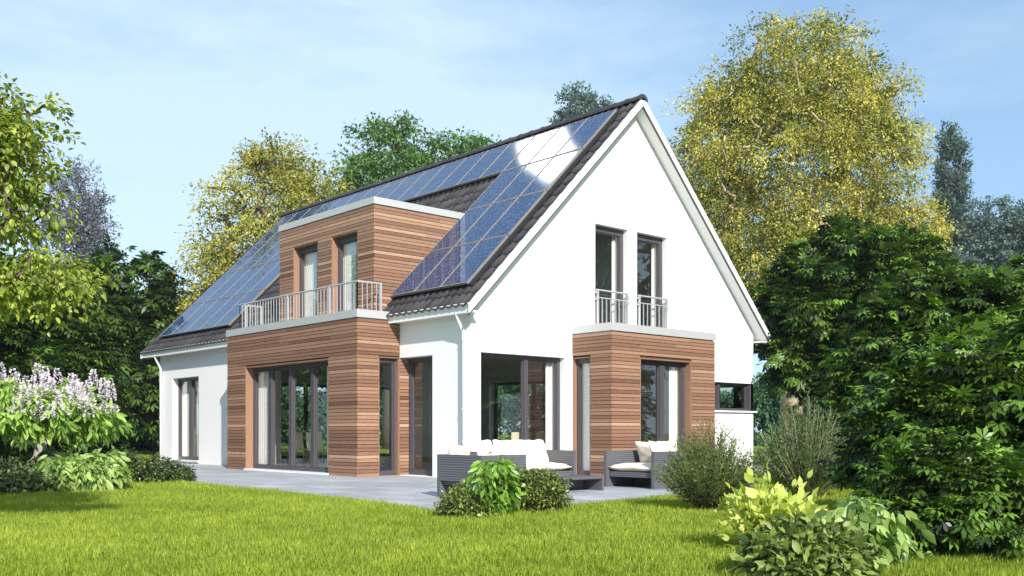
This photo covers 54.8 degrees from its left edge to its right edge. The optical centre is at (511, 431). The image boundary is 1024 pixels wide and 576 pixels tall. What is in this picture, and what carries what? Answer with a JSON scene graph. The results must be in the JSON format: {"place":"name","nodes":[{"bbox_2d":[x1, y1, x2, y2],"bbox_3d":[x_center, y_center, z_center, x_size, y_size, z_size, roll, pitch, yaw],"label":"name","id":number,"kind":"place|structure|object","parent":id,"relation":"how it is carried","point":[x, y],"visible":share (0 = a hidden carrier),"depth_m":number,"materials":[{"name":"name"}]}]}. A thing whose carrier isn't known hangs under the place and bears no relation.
{"place":"outdoors","nodes":[
{"label":"outdoors","id":0,"kind":"place"},
{"bbox_2d":[150,456,772,510],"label":"patio","id":1,"kind":"structure","parent":0,"point":[416,490],"depth_m":15.97,"materials":[{"name":"grey concrete"}]},
{"bbox_2d":[139,94,770,476],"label":"house","id":2,"kind":"structure","parent":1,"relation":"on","point":[483,273],"depth_m":21.07,"materials":[{"name":"white paint"}]},
{"bbox_2d":[170,377,198,461],"bbox_3d":[-9.071,-0.333,27.735,0.300,2.353,1.761,0,0,-42],"label":"window","id":3,"kind":"structure","parent":2,"relation":"in","point":[191,458],"depth_m":27.81,"materials":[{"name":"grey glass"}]},
{"bbox_2d":[184,382,188,455],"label":"curtain","id":4,"kind":"object","parent":2,"relation":"hanging from","point":[186,418],"visible":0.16,"depth_m":28.29,"materials":[{"name":"white fabric"}]},
{"bbox_2d":[197,381,198,456],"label":"curtain","id":5,"kind":"object","parent":2,"relation":"hanging from","point":[197,418],"visible":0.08,"depth_m":27.74,"materials":[{"name":"white fabric"}]},
{"bbox_2d":[258,372,267,463],"bbox_3d":[-5.716,-0.357,22.817,0.046,2.460,0.570,0,0,-42],"label":"curtain","id":6,"kind":"object","parent":2,"relation":"hanging from","point":[262,417],"visible":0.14,"depth_m":22.84,"materials":[{"name":"white fabric"}]},
{"bbox_2d":[281,448,295,465],"bbox_3d":[-5.764,0.452,24.820,0.521,0.868,0.466,0,0,10],"label":"dining chair","id":7,"kind":"object","parent":2,"relation":"on","point":[286,449],"visible":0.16,"depth_m":24.60,"materials":[{"name":"beige"}]},
{"bbox_2d":[253,361,327,471],"bbox_3d":[-4.785,-0.303,21.634,0.092,2.312,3.575,0,0,-42],"label":"folding door","id":8,"kind":"structure","parent":2,"relation":"in","point":[314,366],"depth_m":21.66,"materials":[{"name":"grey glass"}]},
{"bbox_2d":[281,437,326,463],"bbox_3d":[-4.945,0.518,25.469,1.000,0.730,2.800,0,0,-42],"label":"dining table","id":9,"kind":"object","parent":2,"relation":"on","point":[308,452],"visible":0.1,"depth_m":25.95,"materials":[{"name":"brown laminate"}]},
{"bbox_2d":[295,432,318,466],"bbox_3d":[-5.103,0.452,24.314,0.466,0.868,0.521,0,0,39],"label":"dining chair","id":10,"kind":"object","parent":2,"relation":"on","point":[299,444],"visible":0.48,"depth_m":24.10,"materials":[{"name":"beige fabric"}]},
{"bbox_2d":[299,244,317,317],"bbox_3d":[-4.464,-3.267,22.144,0.080,1.760,1.027,0,0,-42],"label":"balcony door","id":11,"kind":"structure","parent":2,"relation":"in","point":[311,249],"depth_m":22.44,"materials":[{"name":"grey metal"}]},
{"bbox_2d":[304,252,316,316],"bbox_3d":[-4.555,-3.257,22.369,0.046,1.740,0.530,0,0,-42],"label":"curtain","id":12,"kind":"object","parent":2,"relation":"hanging from","point":[310,271],"visible":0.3,"depth_m":22.34,"materials":[{"name":"white fabric"}]},
{"bbox_2d":[306,432,326,466],"bbox_3d":[-4.506,0.452,23.161,0.466,0.868,0.521,0,0,19],"label":"dining chair","id":13,"kind":"object","parent":2,"relation":"on","point":[320,441],"visible":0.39,"depth_m":22.96,"materials":[{"name":"beige"}]},
{"bbox_2d":[327,366,327,466],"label":"curtain","id":14,"kind":"object","parent":2,"relation":"hanging from","point":[327,416],"visible":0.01,"depth_m":20.74,"materials":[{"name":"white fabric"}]},
{"bbox_2d":[281,383,390,458],"bbox_3d":[-6.099,-0.332,32.656,5.200,2.410,0.092,0,0,-42],"label":"window","id":15,"kind":"structure","parent":2,"relation":"in","point":[305,386],"depth_m":32.10,"materials":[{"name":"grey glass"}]},
{"bbox_2d":[338,234,356,311],"bbox_3d":[-3.394,-3.267,20.956,0.080,1.760,0.975,0,0,-42],"label":"balcony door","id":16,"kind":"structure","parent":2,"relation":"in","point":[342,241],"depth_m":21.24,"materials":[{"name":"grey metal"}]},
{"bbox_2d":[343,242,356,310],"bbox_3d":[-3.471,-3.257,21.165,0.046,1.740,0.510,0,0,-42],"label":"curtain","id":17,"kind":"object","parent":2,"relation":"hanging from","point":[349,262],"visible":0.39,"depth_m":21.14,"materials":[{"name":"white fabric"}]},
{"bbox_2d":[379,358,395,474],"bbox_3d":[-2.561,-0.294,19.965,0.460,2.355,0.080,0,0,-42],"label":"window","id":18,"kind":"structure","parent":2,"relation":"in","point":[381,360],"depth_m":20.07,"materials":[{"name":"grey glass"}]},
{"bbox_2d":[409,356,431,475],"bbox_3d":[-1.716,-0.302,19.803,0.080,2.370,1.081,0,0,-42],"label":"terrace door","id":19,"kind":"structure","parent":2,"relation":"in","point":[412,471],"depth_m":20.12,"materials":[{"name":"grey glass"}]},
{"bbox_2d":[494,380,544,439],"bbox_3d":[1.264,-0.332,29.443,0.092,2.410,5.400,0,0,-42],"label":"window","id":20,"kind":"structure","parent":2,"relation":"in","point":[533,383],"depth_m":30.61,"materials":[{"name":"grey metal"}]},
{"bbox_2d":[511,432,528,439],"bbox_3d":[0.073,0.452,21.753,0.466,0.868,0.521,0,0,-25],"label":"dining chair","id":21,"kind":"object","parent":2,"relation":"on","point":[515,435],"visible":0.06,"depth_m":21.49,"materials":[{"name":"beige fabric"}]},
{"bbox_2d":[481,353,559,449],"bbox_3d":[0.126,-0.317,19.369,2.220,2.340,0.092,0,0,-42],"label":"window","id":22,"kind":"structure","parent":2,"relation":"in","point":[524,360],"depth_m":19.47,"materials":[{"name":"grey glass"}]},
{"bbox_2d":[535,432,544,442],"bbox_3d":[0.491,0.452,22.196,0.521,0.868,0.466,0,0,42],"label":"dining chair","id":23,"kind":"object","parent":2,"relation":"on","point":[540,435],"visible":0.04,"depth_m":21.99,"materials":[{"name":"beige"}]},
{"bbox_2d":[545,362,552,449],"bbox_3d":[0.760,-0.367,20.087,0.220,2.440,0.046,0,0,-42],"label":"curtain","id":24,"kind":"object","parent":2,"relation":"hanging from","point":[548,405],"visible":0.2,"depth_m":20.07,"materials":[{"name":"white fabric"}]},
{"bbox_2d":[577,358,589,474],"bbox_3d":[1.506,-0.294,20.028,0.080,2.355,0.460,0,0,-42],"label":"window","id":25,"kind":"structure","parent":2,"relation":"in","point":[579,361],"depth_m":20.14,"materials":[{"name":"grey metal"}]},
{"bbox_2d":[582,363,589,469],"bbox_3d":[1.581,-0.357,20.075,0.046,2.460,0.450,0,0,-42],"label":"curtain","id":26,"kind":"object","parent":2,"relation":"hanging from","point":[585,416],"visible":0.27,"depth_m":20.14,"materials":[{"name":"white fabric"}]},
{"bbox_2d":[595,225,622,322],"bbox_3d":[1.997,-3.240,21.048,1.019,2.186,0.080,0,0,-42],"label":"balcony door","id":27,"kind":"structure","parent":2,"relation":"in","point":[598,229],"depth_m":21.30,"materials":[{"name":"grey glass"}]},
{"bbox_2d":[611,236,616,322],"bbox_3d":[2.205,-3.217,21.374,0.150,2.140,0.046,0,0,-42],"label":"curtain","id":28,"kind":"object","parent":2,"relation":"hanging from","point":[613,265],"visible":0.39,"depth_m":21.35,"materials":[{"name":"white fabric"}]},
{"bbox_2d":[637,234,661,326],"bbox_3d":[2.976,-3.240,21.930,1.013,2.186,0.080,0,0,-42],"label":"balcony door","id":29,"kind":"structure","parent":2,"relation":"in","point":[640,238],"depth_m":22.18,"materials":[{"name":"grey metal"}]},
{"bbox_2d":[651,244,655,326],"bbox_3d":[3.186,-3.217,22.257,0.150,2.140,0.046,0,0,-42],"label":"curtain","id":30,"kind":"object","parent":2,"relation":"hanging from","point":[653,271],"visible":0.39,"depth_m":22.23,"materials":[{"name":"white fabric"}]},
{"bbox_2d":[641,360,684,450],"bbox_3d":[3.062,-0.288,20.598,1.612,2.342,0.092,0,0,-42],"label":"terrace door","id":31,"kind":"structure","parent":2,"relation":"in","point":[659,365],"depth_m":20.60,"materials":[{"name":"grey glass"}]},
{"bbox_2d":[669,367,678,448],"bbox_3d":[3.461,-0.357,21.077,0.360,2.460,0.046,0,0,-42],"label":"curtain","id":32,"kind":"object","parent":2,"relation":"hanging from","point":[673,402],"visible":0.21,"depth_m":21.05,"materials":[{"name":"white fabric"}]},
{"bbox_2d":[714,382,756,412],"bbox_3d":[4.945,-0.814,23.546,2.730,0.711,0.250,0,0,-42],"label":"window","id":33,"kind":"structure","parent":2,"relation":"in","point":[717,384],"depth_m":23.80,"materials":[{"name":"grey metal"}]},
{"bbox_2d":[720,384,750,410],"bbox_3d":[5.198,-0.838,25.072,0.092,0.663,1.960,0,0,-42],"label":"window","id":34,"kind":"structure","parent":2,"relation":"in","point":[748,385],"depth_m":24.35,"materials":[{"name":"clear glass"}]},
{"bbox_2d":[437,444,525,496],"bbox_3d":[-0.414,0.531,13.356,0.790,0.720,0.930,0,0,-42],"label":"lounge chair","id":35,"kind":"object","parent":1,"relation":"on","point":[455,463],"visible":0.61,"depth_m":13.19,"materials":[{"name":"grey wicker"}]},
{"bbox_2d":[462,439,575,474],"bbox_3d":[0.064,0.511,15.905,1.850,0.760,0.880,0,0,-42],"label":"loveseat","id":36,"kind":"object","parent":1,"relation":"on","point":[537,454],"visible":0.47,"depth_m":16.19,"materials":[{"name":"white fabric"}]},
{"bbox_2d":[541,474,603,489],"bbox_3d":[0.828,0.782,14.951,0.790,0.218,0.800,0,0,-42],"label":"coffee table","id":37,"kind":"object","parent":1,"relation":"on","point":[587,482],"visible":0.52,"depth_m":15.00,"materials":[{"name":"grey wicker"}]},
{"bbox_2d":[604,441,688,488],"bbox_3d":[2.153,0.519,15.841,0.870,0.745,1.050,0,0,-42],"label":"lounge chair","id":38,"kind":"object","parent":1,"relation":"on","point":[626,467],"visible":0.84,"depth_m":15.85,"materials":[{"name":"grey wicker"}]},
{"bbox_2d":[0,433,1023,575],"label":"lawn","id":39,"kind":"structure","parent":0,"point":[504,435],"depth_m":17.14,"materials":[{"name":"plant"}]},
{"bbox_2d":[0,306,74,468],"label":"chestnut tree","id":40,"kind":"object","parent":39,"relation":"on","point":[11,332],"visible":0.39,"depth_m":21.09,"materials":[{"name":"green plant"}]},
{"bbox_2d":[0,455,78,494],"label":"ground shrub","id":41,"kind":"object","parent":39,"relation":"on","point":[17,481],"visible":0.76,"depth_m":14.08,"materials":[{"name":"green plant"}]},
{"bbox_2d":[0,72,121,336],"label":"ash tree","id":42,"kind":"object","parent":39,"relation":"on","point":[22,283],"visible":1,"depth_m":7.94,"materials":[{"name":"green plant"}]},
{"bbox_2d":[0,361,133,466],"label":"lilac tree","id":43,"kind":"object","parent":39,"relation":"on","point":[62,412],"visible":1,"depth_m":16.28,"materials":[{"name":"green plant"}]},
{"bbox_2d":[0,254,143,468],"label":"chestnut tree","id":44,"kind":"object","parent":39,"relation":"on","point":[88,347],"visible":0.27,"depth_m":22.91,"materials":[{"name":"green plant"}]},
{"bbox_2d":[28,154,122,278],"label":"deciduous tree","id":45,"kind":"object","parent":39,"relation":"on","point":[90,232],"visible":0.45,"depth_m":61.51,"materials":[{"name":"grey plant"}]},
{"bbox_2d":[26,444,134,491],"bbox_3d":[-6.561,0.628,14.898,1.685,0.883,1.343,0,0,-42],"label":"drooping shrub","id":46,"kind":"object","parent":39,"relation":"on","point":[98,470],"visible":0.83,"depth_m":14.69,"materials":[{"name":"green plant"}]},
{"bbox_2d":[39,386,142,461],"bbox_3d":[-14.529,-0.400,25.963,8.451,3.092,5.036,0,0,-2],"label":"understorey planting","id":47,"kind":"object","parent":39,"relation":"on","point":[117,445],"visible":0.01,"depth_m":27.12,"materials":[{"name":"green plant"}]},
{"bbox_2d":[76,233,194,450],"bbox_3d":[-14.483,-3.139,37.104,7.241,8.167,7.408,0,0,-42],"label":"chestnut tree","id":48,"kind":"object","parent":39,"relation":"on","point":[136,313],"visible":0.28,"depth_m":35.45,"materials":[{"name":"green plant"}]},
{"bbox_2d":[131,440,158,450],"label":"woodland edge","id":49,"kind":"object","parent":39,"relation":"on","point":[141,445],"depth_m":47.23,"materials":[{"name":"green plant"}]},
{"bbox_2d":[108,447,197,483],"bbox_3d":[-6.347,0.607,17.158,1.864,0.694,0.915,0,0,-42],"label":"boxwood","id":50,"kind":"object","parent":39,"relation":"on","point":[145,470],"visible":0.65,"depth_m":17.06,"materials":[{"name":"green plant"}]},
{"bbox_2d":[131,285,201,451],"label":"chestnut tree","id":51,"kind":"object","parent":39,"relation":"on","point":[155,450],"depth_m":41.30,"materials":[{"name":"green plant"}]},
{"bbox_2d":[166,127,359,324],"bbox_3d":[-8.864,-5.007,36.255,6.960,11.902,6.716,0,0,-42],"label":"birch tree","id":52,"kind":"object","parent":39,"relation":"on","point":[253,162],"visible":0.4,"depth_m":35.23,"materials":[{"name":"yellow plant"}]},
{"bbox_2d":[316,109,445,448],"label":"deciduous tree","id":53,"kind":"object","parent":39,"relation":"on","point":[367,164],"visible":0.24,"depth_m":51.02,"materials":[{"name":"green plant"}]},
{"bbox_2d":[396,126,471,173],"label":"deciduous tree","id":54,"kind":"object","parent":39,"relation":"on","point":[438,145],"visible":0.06,"depth_m":50.96,"materials":[{"name":"green plant"}]},
{"bbox_2d":[431,480,500,519],"bbox_3d":[-0.441,0.721,10.296,0.844,0.451,0.700,0,0,-42],"label":"boxwood","id":55,"kind":"object","parent":39,"relation":"on","point":[458,502],"visible":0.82,"depth_m":10.12,"materials":[{"name":"green plant"}]},
{"bbox_2d":[447,129,505,157],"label":"deciduous tree","id":56,"kind":"object","parent":39,"relation":"on","point":[478,142],"visible":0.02,"depth_m":51.25,"materials":[{"name":"green plant"}]},
{"bbox_2d":[460,452,526,516],"bbox_3d":[-0.242,0.623,10.427,0.750,0.817,0.772,0,0,-18],"label":"drooping shrub","id":57,"kind":"object","parent":39,"relation":"on","point":[496,478],"visible":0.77,"depth_m":10.27,"materials":[{"name":"green plant"}]},
{"bbox_2d":[502,464,573,512],"bbox_3d":[0.248,0.640,10.891,0.992,0.610,0.754,0,0,-29],"label":"boxwood","id":58,"kind":"object","parent":39,"relation":"on","point":[545,490],"visible":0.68,"depth_m":10.74,"materials":[{"name":"green plant"}]},
{"bbox_2d":[281,372,821,445],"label":"hedge","id":59,"kind":"object","parent":39,"relation":"on","point":[767,408],"visible":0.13,"depth_m":60.91,"materials":[{"name":"green plant"}]},
{"bbox_2d":[546,80,616,123],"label":"deciduous tree","id":60,"kind":"object","parent":39,"relation":"on","point":[581,104],"visible":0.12,"depth_m":74.01,"materials":[{"name":"green plant"}]},
{"bbox_2d":[651,415,768,509],"bbox_3d":[2.212,0.366,11.157,1.323,1.104,1.354,0,0,-42],"label":"rosemary bush","id":61,"kind":"object","parent":39,"relation":"on","point":[705,484],"visible":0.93,"depth_m":10.97,"materials":[{"name":"green plant"}]},
{"bbox_2d":[713,460,833,548],"bbox_3d":[1.983,0.558,7.378,0.879,0.720,0.962,0,0,30],"label":"golden shrub","id":62,"kind":"object","parent":39,"relation":"on","point":[759,504],"visible":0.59,"depth_m":7.26,"materials":[{"name":"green plant"}]},
{"bbox_2d":[747,389,851,497],"bbox_3d":[3.989,0.157,13.397,1.579,1.524,1.599,0,0,-17],"label":"feathery shrub","id":63,"kind":"object","parent":39,"relation":"on","point":[800,455],"visible":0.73,"depth_m":13.21,"materials":[{"name":"green plant"}]},
{"bbox_2d":[727,505,895,575],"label":"laurel shrub","id":64,"kind":"object","parent":39,"relation":"on","point":[809,546],"visible":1,"depth_m":5.82,"materials":[{"name":"green plant"}]},
{"bbox_2d":[659,5,967,445],"bbox_3d":[11.304,-8.040,40.178,11.266,17.965,10.986,0,0,-42],"label":"birch tree","id":65,"kind":"object","parent":39,"relation":"on","point":[747,103],"visible":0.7,"depth_m":38.61,"materials":[{"name":"yellow plant"}]},
{"bbox_2d":[796,329,855,444],"bbox_3d":[11.321,-0.948,24.026,8.520,4.149,4.991,0,0,-1],"label":"understorey","id":66,"kind":"object","parent":39,"relation":"on","point":[818,352],"depth_m":24.07,"materials":[{"name":"green plant"}]},
{"bbox_2d":[746,211,968,413],"bbox_3d":[8.730,-2.292,25.093,5.834,6.436,5.703,0,0,-42],"label":"chestnut tree","id":67,"kind":"object","parent":39,"relation":"on","point":[825,279],"visible":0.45,"depth_m":23.94,"materials":[{"name":"green plant"}]},
{"bbox_2d":[813,495,936,574],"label":"drooping shrub","id":68,"kind":"object","parent":39,"relation":"on","point":[880,525],"visible":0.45,"depth_m":6.33,"materials":[{"name":"green plant"}]},
{"bbox_2d":[809,258,1023,447],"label":"chestnut tree","id":69,"kind":"object","parent":39,"relation":"on","point":[910,308],"visible":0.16,"depth_m":14.49,"materials":[{"name":"green plant"}]},
{"bbox_2d":[816,310,1023,492],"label":"chestnut tree","id":70,"kind":"object","parent":39,"relation":"on","point":[963,380],"visible":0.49,"depth_m":8.47,"materials":[{"name":"green plant"}]},
{"bbox_2d":[833,417,1023,561],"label":"chestnut tree","id":71,"kind":"object","parent":39,"relation":"on","point":[958,495],"visible":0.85,"depth_m":6.94,"materials":[{"name":"green plant"}]},
{"bbox_2d":[927,118,977,257],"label":"poplar tree","id":72,"kind":"object","parent":39,"relation":"on","point":[948,184],"visible":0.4,"depth_m":81.34,"materials":[{"name":"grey plant"}]},
{"bbox_2d":[951,248,1000,272],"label":"deciduous tree","id":73,"kind":"object","parent":39,"relation":"on","point":[967,259],"visible":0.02,"depth_m":73.76,"materials":[{"name":"green plant"}]},
{"bbox_2d":[946,194,1023,272],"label":"deciduous tree","id":74,"kind":"object","parent":39,"relation":"on","point":[977,245],"visible":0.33,"depth_m":77.33,"materials":[{"name":"grey plant"}]},
{"bbox_2d":[949,249,1023,319],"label":"chestnut tree","id":75,"kind":"object","parent":39,"relation":"on","point":[1017,260],"visible":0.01,"depth_m":18.37,"materials":[{"name":"green plant"}]},
{"bbox_2d":[981,210,1023,272],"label":"deciduous tree","id":76,"kind":"object","parent":39,"relation":"on","point":[1016,228],"visible":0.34,"depth_m":75.70,"materials":[{"name":"green plant"}]},
{"bbox_2d":[0,0,1023,433],"label":"sky","id":77,"kind":"structure","parent":0,"point":[160,94],"materials":[{"name":"blue"}]}
]}

